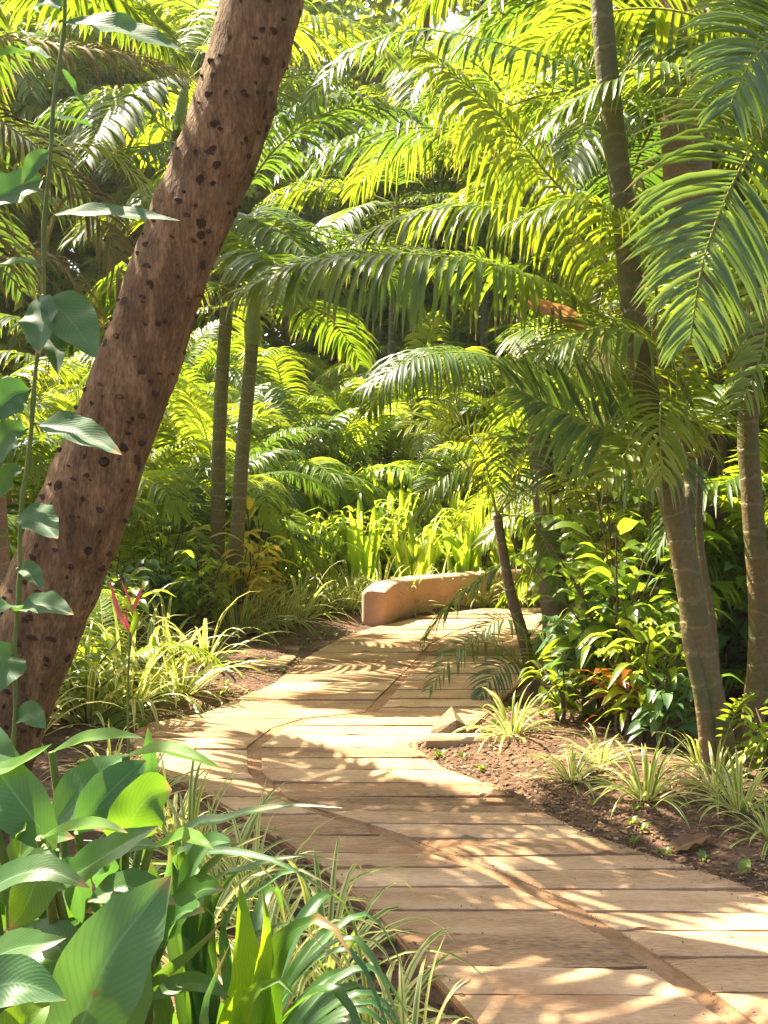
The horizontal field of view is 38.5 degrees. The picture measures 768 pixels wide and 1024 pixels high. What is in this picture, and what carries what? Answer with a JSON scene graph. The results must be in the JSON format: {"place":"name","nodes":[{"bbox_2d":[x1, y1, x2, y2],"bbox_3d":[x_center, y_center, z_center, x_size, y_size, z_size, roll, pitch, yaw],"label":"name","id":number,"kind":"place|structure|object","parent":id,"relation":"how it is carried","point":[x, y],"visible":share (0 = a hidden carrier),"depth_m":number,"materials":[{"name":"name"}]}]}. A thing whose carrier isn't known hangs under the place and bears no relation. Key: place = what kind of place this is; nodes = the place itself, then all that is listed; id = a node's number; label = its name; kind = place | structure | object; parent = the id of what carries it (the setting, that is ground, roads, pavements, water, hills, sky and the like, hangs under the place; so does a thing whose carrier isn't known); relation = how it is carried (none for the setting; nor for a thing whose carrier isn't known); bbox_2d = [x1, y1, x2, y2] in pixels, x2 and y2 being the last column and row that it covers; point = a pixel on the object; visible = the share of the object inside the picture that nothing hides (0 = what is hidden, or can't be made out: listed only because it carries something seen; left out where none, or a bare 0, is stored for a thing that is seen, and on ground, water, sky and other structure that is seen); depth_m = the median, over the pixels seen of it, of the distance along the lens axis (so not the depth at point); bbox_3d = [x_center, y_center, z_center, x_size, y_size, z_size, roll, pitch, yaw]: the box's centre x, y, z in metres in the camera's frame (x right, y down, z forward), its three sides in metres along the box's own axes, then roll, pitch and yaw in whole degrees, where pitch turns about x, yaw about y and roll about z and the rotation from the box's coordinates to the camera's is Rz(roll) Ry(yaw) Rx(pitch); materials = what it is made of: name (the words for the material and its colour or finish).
{"place":"outdoors","nodes":[
{"label":"outdoors","id":0,"kind":"place"},
{"bbox_2d":[2,496,767,1023],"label":"ground","id":1,"kind":"structure","parent":0,"point":[70,752],"depth_m":5.88,"materials":[{"name":"red soil"}]},
{"bbox_2d":[0,127,86,305],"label":"tree","id":2,"kind":"object","parent":1,"relation":"on","point":[17,212],"visible":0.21,"depth_m":24.43,"materials":[{"name":"green plant"}]},
{"bbox_2d":[0,244,102,503],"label":"tree","id":3,"kind":"object","parent":1,"relation":"on","point":[19,343],"visible":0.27,"depth_m":23.39,"materials":[{"name":"green plant"}]},
{"bbox_2d":[0,22,110,304],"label":"palm tree","id":4,"kind":"object","parent":1,"relation":"on","point":[13,243],"visible":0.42,"depth_m":14.55,"materials":[{"name":"green plant"}]},
{"bbox_2d":[1,0,144,473],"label":"tree","id":5,"kind":"object","parent":1,"relation":"on","point":[96,181],"visible":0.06,"depth_m":25.73,"materials":[{"name":"green plant"}]},
{"bbox_2d":[0,5,149,191],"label":"palm tree","id":6,"kind":"object","parent":1,"relation":"on","point":[35,86],"visible":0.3,"depth_m":22.33,"materials":[{"name":"green plant"}]},
{"bbox_2d":[0,357,161,560],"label":"areca palm","id":7,"kind":"object","parent":1,"relation":"on","point":[36,480],"visible":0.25,"depth_m":9.70,"materials":[{"name":"green plant"}]},
{"bbox_2d":[0,0,182,840],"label":"climbing plant","id":8,"kind":"object","parent":1,"relation":"on","point":[50,324],"visible":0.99,"depth_m":2.56,"materials":[{"name":"green plant"}]},
{"bbox_2d":[0,311,194,539],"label":"areca palm","id":9,"kind":"object","parent":1,"relation":"on","point":[82,356],"visible":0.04,"depth_m":16.64,"materials":[{"name":"green plant"}]},
{"bbox_2d":[0,0,195,585],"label":"palm tree","id":10,"kind":"object","parent":1,"relation":"on","point":[149,18],"visible":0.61,"depth_m":7.32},
{"bbox_2d":[56,627,141,723],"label":"lime shrub","id":11,"kind":"object","parent":1,"relation":"on","point":[80,663],"visible":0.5,"depth_m":6.93,"materials":[{"name":"green plant"}]},
{"bbox_2d":[0,0,198,383],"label":"palm tree","id":12,"kind":"object","parent":1,"relation":"on","point":[82,65],"visible":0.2,"depth_m":23.86,"materials":[{"name":"green plant"}]},
{"bbox_2d":[0,0,204,384],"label":"palm tree","id":13,"kind":"object","parent":1,"relation":"on","point":[84,197],"visible":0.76,"depth_m":6.47,"materials":[{"name":"green plant"}]},
{"bbox_2d":[49,619,178,727],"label":"spider plant","id":14,"kind":"object","parent":1,"relation":"on","point":[91,682],"visible":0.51,"depth_m":6.90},
{"bbox_2d":[0,727,233,1023],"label":"broad leaf plant","id":15,"kind":"object","parent":1,"relation":"on","point":[74,949],"visible":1,"depth_m":1.65,"materials":[{"name":"plant"}]},
{"bbox_2d":[1,0,249,289],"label":"tree","id":16,"kind":"object","parent":1,"relation":"on","point":[181,14],"visible":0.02,"depth_m":25.98,"materials":[{"name":"green plant"}]},
{"bbox_2d":[82,567,175,658],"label":"lime shrub","id":17,"kind":"object","parent":1,"relation":"on","point":[143,604],"visible":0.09,"depth_m":8.45,"materials":[{"name":"green plant"}]},
{"bbox_2d":[10,319,270,562],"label":"areca palm","id":18,"kind":"object","parent":1,"relation":"on","point":[186,359],"visible":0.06,"depth_m":17.10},
{"bbox_2d":[58,589,226,727],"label":"areca palm","id":19,"kind":"object","parent":1,"relation":"on","point":[113,719],"visible":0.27,"depth_m":7.50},
{"bbox_2d":[8,392,280,633],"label":"areca palm","id":20,"kind":"object","parent":1,"relation":"on","point":[151,488],"visible":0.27,"depth_m":11.50,"materials":[{"name":"plant"}]},
{"bbox_2d":[60,589,228,730],"bbox_3d":[-1.668,1.006,7.266,1.163,1.003,1.395,1,2,20],"label":"spider plant","id":21,"kind":"object","parent":1,"relation":"on","point":[140,694],"visible":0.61,"depth_m":7.20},
{"bbox_2d":[0,0,303,831],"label":"leaning tree","id":22,"kind":"object","parent":1,"relation":"on","point":[88,492],"visible":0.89,"depth_m":4.69,"materials":[{"name":"brown plant"}]},
{"bbox_2d":[21,67,305,262],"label":"palm tree","id":23,"kind":"object","parent":1,"relation":"on","point":[147,172],"visible":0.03,"depth_m":24.17,"materials":[{"name":"green plant"}]},
{"bbox_2d":[134,556,206,635],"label":"bluish shrub","id":24,"kind":"object","parent":1,"relation":"on","point":[165,579],"visible":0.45,"depth_m":10.27,"materials":[{"name":"green plant"}]},
{"bbox_2d":[131,514,210,611],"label":"lime shrub","id":25,"kind":"object","parent":1,"relation":"on","point":[166,559],"visible":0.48,"depth_m":10.94,"materials":[{"name":"green plant"}]},
{"bbox_2d":[47,363,313,588],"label":"areca palm","id":26,"kind":"object","parent":1,"relation":"on","point":[167,436],"visible":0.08,"depth_m":13.99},
{"bbox_2d":[74,614,289,712],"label":"spider plant","id":27,"kind":"object","parent":1,"relation":"on","point":[191,682],"visible":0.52,"depth_m":7.79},
{"bbox_2d":[73,227,299,479],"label":"tree","id":28,"kind":"object","parent":1,"relation":"on","point":[91,275],"visible":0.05,"depth_m":24.08,"materials":[{"name":"green plant"}]},
{"bbox_2d":[144,541,249,638],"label":"lime shrub","id":29,"kind":"object","parent":1,"relation":"on","point":[187,595],"visible":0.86,"depth_m":10.17,"materials":[{"name":"green plant"}]},
{"bbox_2d":[40,84,356,395],"bbox_3d":[-3.560,-3.980,22.696,6.162,9.592,5.461,-2,3,-44],"label":"palm tree","id":30,"kind":"object","parent":1,"relation":"on","point":[136,197],"visible":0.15,"depth_m":22.58,"materials":[{"name":"green plant"}]},
{"bbox_2d":[0,0,409,625],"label":"palm tree","id":31,"kind":"object","parent":1,"relation":"on","point":[116,122],"visible":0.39,"depth_m":9.95,"materials":[{"name":"green plant"}]},
{"bbox_2d":[129,743,292,872],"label":"spider plant","id":32,"kind":"object","parent":1,"relation":"on","point":[193,807],"visible":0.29,"depth_m":4.44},
{"bbox_2d":[128,591,294,678],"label":"spider plant","id":33,"kind":"object","parent":1,"relation":"on","point":[204,643],"visible":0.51,"depth_m":8.85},
{"bbox_2d":[111,376,343,621],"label":"areca palm","id":34,"kind":"object","parent":1,"relation":"on","point":[201,467],"visible":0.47,"depth_m":12.11,"materials":[{"name":"plant"}]},
{"bbox_2d":[34,87,431,626],"bbox_3d":[-1.459,-1.344,10.803,3.928,5.266,3.521,0,2,0],"label":"slender palm","id":35,"kind":"object","parent":1,"relation":"on","point":[267,235],"visible":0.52,"depth_m":10.67,"materials":[{"name":"plant"}]},
{"bbox_2d":[169,552,301,645],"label":"spider plant","id":36,"kind":"object","parent":1,"relation":"on","point":[232,614],"visible":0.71,"depth_m":10.31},
{"bbox_2d":[146,274,329,567],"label":"areca palm","id":37,"kind":"object","parent":1,"relation":"on","point":[236,347],"visible":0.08,"depth_m":17.29,"materials":[{"name":"green plant"}]},
{"bbox_2d":[196,531,282,632],"bbox_3d":[-1.417,0.707,10.577,0.853,1.042,0.880,0,2,0],"label":"yellow cordyline","id":38,"kind":"object","parent":1,"relation":"on","point":[245,569],"visible":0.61,"depth_m":10.51,"materials":[{"name":"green plant"}]},
{"bbox_2d":[183,496,302,622],"bbox_3d":[-1.397,0.517,11.072,1.136,1.383,0.957,1,2,21],"label":"yellow cordyline","id":39,"kind":"object","parent":1,"relation":"on","point":[269,559],"visible":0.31,"depth_m":11.01,"materials":[{"name":"green plant"}]},
{"bbox_2d":[155,781,337,926],"bbox_3d":[-0.580,1.322,4.104,0.821,0.585,0.836,-1,2,-18],"label":"spider plant","id":40,"kind":"object","parent":1,"relation":"on","point":[250,822],"visible":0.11,"depth_m":4.14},
{"bbox_2d":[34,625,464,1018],"bbox_3d":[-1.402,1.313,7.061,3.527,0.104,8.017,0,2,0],"label":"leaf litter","id":41,"kind":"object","parent":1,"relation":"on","point":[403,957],"visible":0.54,"depth_m":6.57,"materials":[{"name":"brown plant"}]},
{"bbox_2d":[104,0,411,345],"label":"palm tree","id":42,"kind":"object","parent":1,"relation":"on","point":[289,84],"visible":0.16,"depth_m":26.47,"materials":[{"name":"green plant"}]},
{"bbox_2d":[57,199,465,630],"bbox_3d":[-1.161,-0.949,10.513,3.930,4.508,3.988,0,2,0],"label":"slender palm","id":43,"kind":"object","parent":1,"relation":"on","point":[245,260],"visible":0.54,"depth_m":10.53,"materials":[{"name":"plant"}]},
{"bbox_2d":[119,802,416,1023],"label":"strap leaf plant","id":44,"kind":"object","parent":1,"relation":"on","point":[259,984],"visible":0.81,"depth_m":2.05,"materials":[{"name":"plant"}]},
{"bbox_2d":[129,815,407,945],"bbox_3d":[-0.343,1.358,3.706,1.008,0.663,0.835,-5,2,-28],"label":"spider plant","id":45,"kind":"object","parent":1,"relation":"on","point":[232,920],"visible":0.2,"depth_m":3.76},
{"bbox_2d":[200,778,338,942],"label":"spider plant","id":46,"kind":"object","parent":1,"relation":"on","point":[230,861],"visible":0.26,"depth_m":4.01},
{"bbox_2d":[157,381,397,584],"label":"areca palm","id":47,"kind":"object","parent":1,"relation":"on","point":[336,474],"visible":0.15,"depth_m":14.97,"materials":[{"name":"plant"}]},
{"bbox_2d":[180,342,382,582],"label":"areca palm","id":48,"kind":"object","parent":1,"relation":"on","point":[287,369],"visible":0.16,"depth_m":16.22,"materials":[{"name":"green plant"}]},
{"bbox_2d":[174,882,431,1023],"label":"spider plant","id":49,"kind":"object","parent":1,"relation":"on","point":[273,917],"visible":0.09,"depth_m":3.03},
{"bbox_2d":[202,345,417,480],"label":"areca palm","id":50,"kind":"object","parent":1,"relation":"on","point":[339,383],"visible":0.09,"depth_m":19.20,"materials":[{"name":"green plant"}]},
{"bbox_2d":[264,512,368,597],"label":"ginger plant","id":51,"kind":"object","parent":1,"relation":"on","point":[325,534],"visible":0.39,"depth_m":13.17,"materials":[{"name":"green plant"}]},
{"bbox_2d":[217,167,434,453],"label":"tree","id":52,"kind":"object","parent":1,"relation":"on","point":[314,211],"visible":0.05,"depth_m":24.77,"materials":[{"name":"green plant"}]},
{"bbox_2d":[302,493,406,592],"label":"ginger plant","id":53,"kind":"object","parent":1,"relation":"on","point":[367,557],"visible":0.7,"depth_m":13.40,"materials":[{"name":"green plant"}]},
{"bbox_2d":[230,835,487,1009],"bbox_3d":[-0.151,1.312,3.328,0.895,0.690,0.937,2,0,-9],"label":"spider plant","id":54,"kind":"object","parent":1,"relation":"on","point":[330,961],"visible":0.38,"depth_m":3.41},
{"bbox_2d":[269,381,465,573],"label":"areca palm","id":55,"kind":"object","parent":1,"relation":"on","point":[371,442],"visible":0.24,"depth_m":16.10,"materials":[{"name":"plant"}]},
{"bbox_2d":[284,0,472,472],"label":"tree","id":56,"kind":"object","parent":1,"relation":"on","point":[370,17],"visible":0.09,"depth_m":29.54,"materials":[{"name":"green plant"}]},
{"bbox_2d":[287,888,472,1023],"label":"spider plant","id":57,"kind":"object","parent":1,"relation":"on","point":[409,972],"visible":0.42,"depth_m":3.11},
{"bbox_2d":[337,462,440,579],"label":"ginger plant","id":58,"kind":"object","parent":1,"relation":"on","point":[404,503],"visible":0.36,"depth_m":14.52,"materials":[{"name":"green plant"}]},
{"bbox_2d":[74,625,710,988],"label":"weeds","id":59,"kind":"object","parent":1,"relation":"on","point":[702,855],"visible":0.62,"depth_m":5.94,"materials":[{"name":"green plant"}]},
{"bbox_2d":[252,124,540,464],"bbox_3d":[0.227,-2.915,19.386,5.052,7.714,4.548,-1,3,-34],"label":"palm tree","id":60,"kind":"object","parent":1,"relation":"on","point":[442,195],"visible":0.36,"depth_m":19.33,"materials":[{"name":"plant"}]},
{"bbox_2d":[296,311,510,559],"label":"areca palm","id":61,"kind":"object","parent":1,"relation":"on","point":[424,332],"visible":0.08,"depth_m":18.77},
{"bbox_2d":[272,256,553,527],"bbox_3d":[0.582,-2.261,24.045,6.024,6.140,5.817,0,2,0],"label":"tree","id":62,"kind":"object","parent":1,"relation":"on","point":[377,333],"visible":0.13,"depth_m":22.69,"materials":[{"name":"green plant"}]},
{"bbox_2d":[269,83,556,435],"bbox_3d":[0.869,-3.876,22.150,6.094,9.426,5.773,0,2,0],"label":"palm tree","id":63,"kind":"object","parent":1,"relation":"on","point":[309,152],"visible":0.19,"depth_m":22.09,"materials":[{"name":"green plant"}]},
{"bbox_2d":[308,346,519,570],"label":"areca palm","id":64,"kind":"object","parent":1,"relation":"on","point":[408,453],"visible":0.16,"depth_m":16.64,"materials":[{"name":"green plant"}]},
{"bbox_2d":[354,936,473,1023],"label":"spider plant","id":65,"kind":"object","parent":1,"relation":"on","point":[414,1019],"visible":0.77,"depth_m":2.75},
{"bbox_2d":[363,507,465,577],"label":"ginger plant","id":66,"kind":"object","parent":1,"relation":"on","point":[414,556],"visible":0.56,"depth_m":13.32,"materials":[{"name":"green plant"}]},
{"bbox_2d":[345,0,523,447],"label":"tree","id":67,"kind":"object","parent":1,"relation":"on","point":[381,5],"visible":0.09,"depth_m":26.41,"materials":[{"name":"green plant"}]},
{"bbox_2d":[416,495,496,572],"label":"ginger plant","id":68,"kind":"object","parent":1,"relation":"on","point":[465,557],"visible":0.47,"depth_m":13.73,"materials":[{"name":"green plant"}]},
{"bbox_2d":[362,569,584,626],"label":"wall","id":69,"kind":"structure","parent":1,"relation":"on","point":[382,600],"depth_m":12.31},
{"bbox_2d":[372,176,587,347],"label":"tree","id":70,"kind":"object","parent":1,"relation":"on","point":[461,246],"visible":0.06,"depth_m":24.72,"materials":[{"name":"green plant"}]},
{"bbox_2d":[326,1,641,432],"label":"palm tree","id":71,"kind":"object","parent":1,"relation":"on","point":[484,301],"visible":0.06,"depth_m":21.25,"materials":[{"name":"green plant"}]},
{"bbox_2d":[213,0,767,775],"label":"ringed palm","id":72,"kind":"object","parent":1,"relation":"on","point":[659,450],"visible":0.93,"depth_m":5.62,"materials":[{"name":"green plant"}]},
{"bbox_2d":[388,392,593,568],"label":"areca palm","id":73,"kind":"object","parent":1,"relation":"on","point":[478,403],"visible":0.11,"depth_m":16.02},
{"bbox_2d":[390,389,601,700],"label":"thin palm","id":74,"kind":"object","parent":1,"relation":"on","point":[527,653],"visible":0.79,"depth_m":7.75,"materials":[{"name":"green plant"}]},
{"bbox_2d":[406,281,605,482],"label":"tree","id":75,"kind":"object","parent":1,"relation":"on","point":[457,320],"visible":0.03,"depth_m":22.82,"materials":[{"name":"green plant"}]},
{"bbox_2d":[291,0,724,677],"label":"mossy palm","id":76,"kind":"object","parent":1,"relation":"on","point":[673,170],"visible":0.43,"depth_m":6.65,"materials":[{"name":"green plant"}]},
{"bbox_2d":[451,685,583,754],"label":"spider plant","id":77,"kind":"object","parent":1,"relation":"on","point":[516,727],"visible":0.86,"depth_m":6.57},
{"bbox_2d":[292,30,754,566],"bbox_3d":[1.604,-2.181,13.715,5.489,6.680,4.941,2,3,40],"label":"palm tree","id":78,"kind":"object","parent":1,"relation":"on","point":[410,152],"visible":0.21,"depth_m":13.64,"materials":[{"name":"plant"}]},
{"bbox_2d":[349,246,739,676],"bbox_3d":[1.333,-0.307,8.440,3.272,3.399,3.412,0,2,0],"label":"dark palm","id":79,"kind":"object","parent":1,"relation":"on","point":[458,361],"visible":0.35,"depth_m":7.85,"materials":[{"name":"plant"}]},
{"bbox_2d":[517,659,602,723],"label":"shrub","id":80,"kind":"object","parent":1,"relation":"on","point":[568,697],"visible":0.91,"depth_m":6.84,"materials":[{"name":"green plant"}]},
{"bbox_2d":[387,0,758,452],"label":"palm tree","id":81,"kind":"object","parent":1,"relation":"on","point":[470,196],"visible":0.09,"depth_m":15.80,"materials":[{"name":"green plant"}]},
{"bbox_2d":[513,738,635,799],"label":"spider plant","id":82,"kind":"object","parent":1,"relation":"on","point":[571,769],"visible":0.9,"depth_m":5.63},
{"bbox_2d":[397,182,767,680],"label":"areca palm","id":83,"kind":"object","parent":1,"relation":"on","point":[481,509],"visible":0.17,"depth_m":9.60,"materials":[{"name":"green plant"}]},
{"bbox_2d":[408,689,767,895],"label":"leaf litter","id":84,"kind":"object","parent":1,"relation":"on","point":[594,828],"visible":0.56,"depth_m":5.40,"materials":[{"name":"brown plant"}]},
{"bbox_2d":[417,0,767,297],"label":"palm tree","id":85,"kind":"object","parent":1,"relation":"on","point":[579,161],"visible":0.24,"depth_m":9.35,"materials":[{"name":"plant"}]},
{"bbox_2d":[535,576,671,718],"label":"glossy shrub","id":86,"kind":"object","parent":1,"relation":"on","point":[561,627],"visible":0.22,"depth_m":7.07,"materials":[{"name":"green plant"}]},
{"bbox_2d":[544,462,670,694],"bbox_3d":[1.583,0.425,7.566,0.899,1.815,0.788,0,2,0],"label":"lime shrub","id":87,"kind":"object","parent":1,"relation":"on","point":[625,537],"visible":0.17,"depth_m":7.54,"materials":[{"name":"green plant"}]},
{"bbox_2d":[454,366,765,608],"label":"areca palm","id":88,"kind":"object","parent":1,"relation":"on","point":[519,460],"visible":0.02,"depth_m":12.15,"materials":[{"name":"green plant"}]},
{"bbox_2d":[472,248,767,577],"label":"areca palm","id":89,"kind":"object","parent":1,"relation":"on","point":[482,535],"visible":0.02,"depth_m":12.82,"materials":[{"name":"green plant"}]},
{"bbox_2d":[515,508,730,722],"bbox_3d":[1.459,0.671,6.978,1.166,1.385,1.218,-2,3,-39],"label":"glossy shrub","id":90,"kind":"object","parent":1,"relation":"on","point":[599,577],"visible":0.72,"depth_m":6.86,"materials":[{"name":"green plant"}]},
{"bbox_2d":[494,0,767,747],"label":"slender palm","id":91,"kind":"object","parent":1,"relation":"on","point":[745,239],"visible":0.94,"depth_m":4.41,"materials":[{"name":"green plant"}]},
{"bbox_2d":[570,728,703,827],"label":"spider plant","id":92,"kind":"object","parent":1,"relation":"on","point":[638,791],"visible":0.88,"depth_m":5.31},
{"bbox_2d":[512,2,767,274],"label":"palm tree","id":93,"kind":"object","parent":1,"relation":"on","point":[741,195],"visible":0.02,"depth_m":14.01,"materials":[{"name":"green plant"}]},
{"bbox_2d":[514,230,767,689],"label":"areca palm","id":94,"kind":"object","parent":1,"relation":"on","point":[741,286],"visible":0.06,"depth_m":7.96,"materials":[{"name":"green plant"}]},
{"bbox_2d":[518,296,767,669],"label":"grey stem palm","id":95,"kind":"object","parent":1,"relation":"on","point":[722,453],"visible":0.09,"depth_m":8.02,"materials":[{"name":"green plant"}]},
{"bbox_2d":[576,595,733,741],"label":"lime shrub","id":96,"kind":"object","parent":1,"relation":"on","point":[642,663],"visible":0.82,"depth_m":6.38,"materials":[{"name":"green plant"}]},
{"bbox_2d":[589,435,738,694],"bbox_3d":[1.896,0.384,7.428,0.979,1.928,1.068,0,2,0],"label":"glossy shrub","id":97,"kind":"object","parent":1,"relation":"on","point":[708,521],"visible":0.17,"depth_m":7.34,"materials":[{"name":"green plant"}]},
{"bbox_2d":[575,429,767,703],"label":"areca palm","id":98,"kind":"object","parent":1,"relation":"on","point":[734,505],"visible":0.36,"depth_m":7.09,"materials":[{"name":"plant"}]},
{"bbox_2d":[601,528,747,695],"bbox_3d":[2.270,0.741,7.819,1.372,1.239,1.518,1,2,25],"label":"lime shrub","id":99,"kind":"object","parent":1,"relation":"on","point":[732,642],"visible":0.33,"depth_m":7.57,"materials":[{"name":"green plant"}]},
{"bbox_2d":[625,666,744,748],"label":"shrub","id":100,"kind":"object","parent":1,"relation":"on","point":[665,708],"visible":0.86,"depth_m":6.17,"materials":[{"name":"green plant"}]},
{"bbox_2d":[653,738,767,821],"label":"spider plant","id":101,"kind":"object","parent":1,"relation":"on","point":[735,800],"visible":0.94,"depth_m":5.03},
{"bbox_2d":[658,734,767,814],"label":"spider plant","id":102,"kind":"object","parent":1,"relation":"on","point":[719,767],"visible":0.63,"depth_m":5.32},
{"bbox_2d":[730,698,767,780],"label":"shrub","id":103,"kind":"object","parent":1,"relation":"on","point":[761,727],"visible":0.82,"depth_m":5.59,"materials":[{"name":"green plant"}]},
{"bbox_2d":[126,608,767,1023],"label":"path","id":104,"kind":"structure","parent":0,"point":[348,766],"depth_m":4.62,"materials":[{"name":"wood"}]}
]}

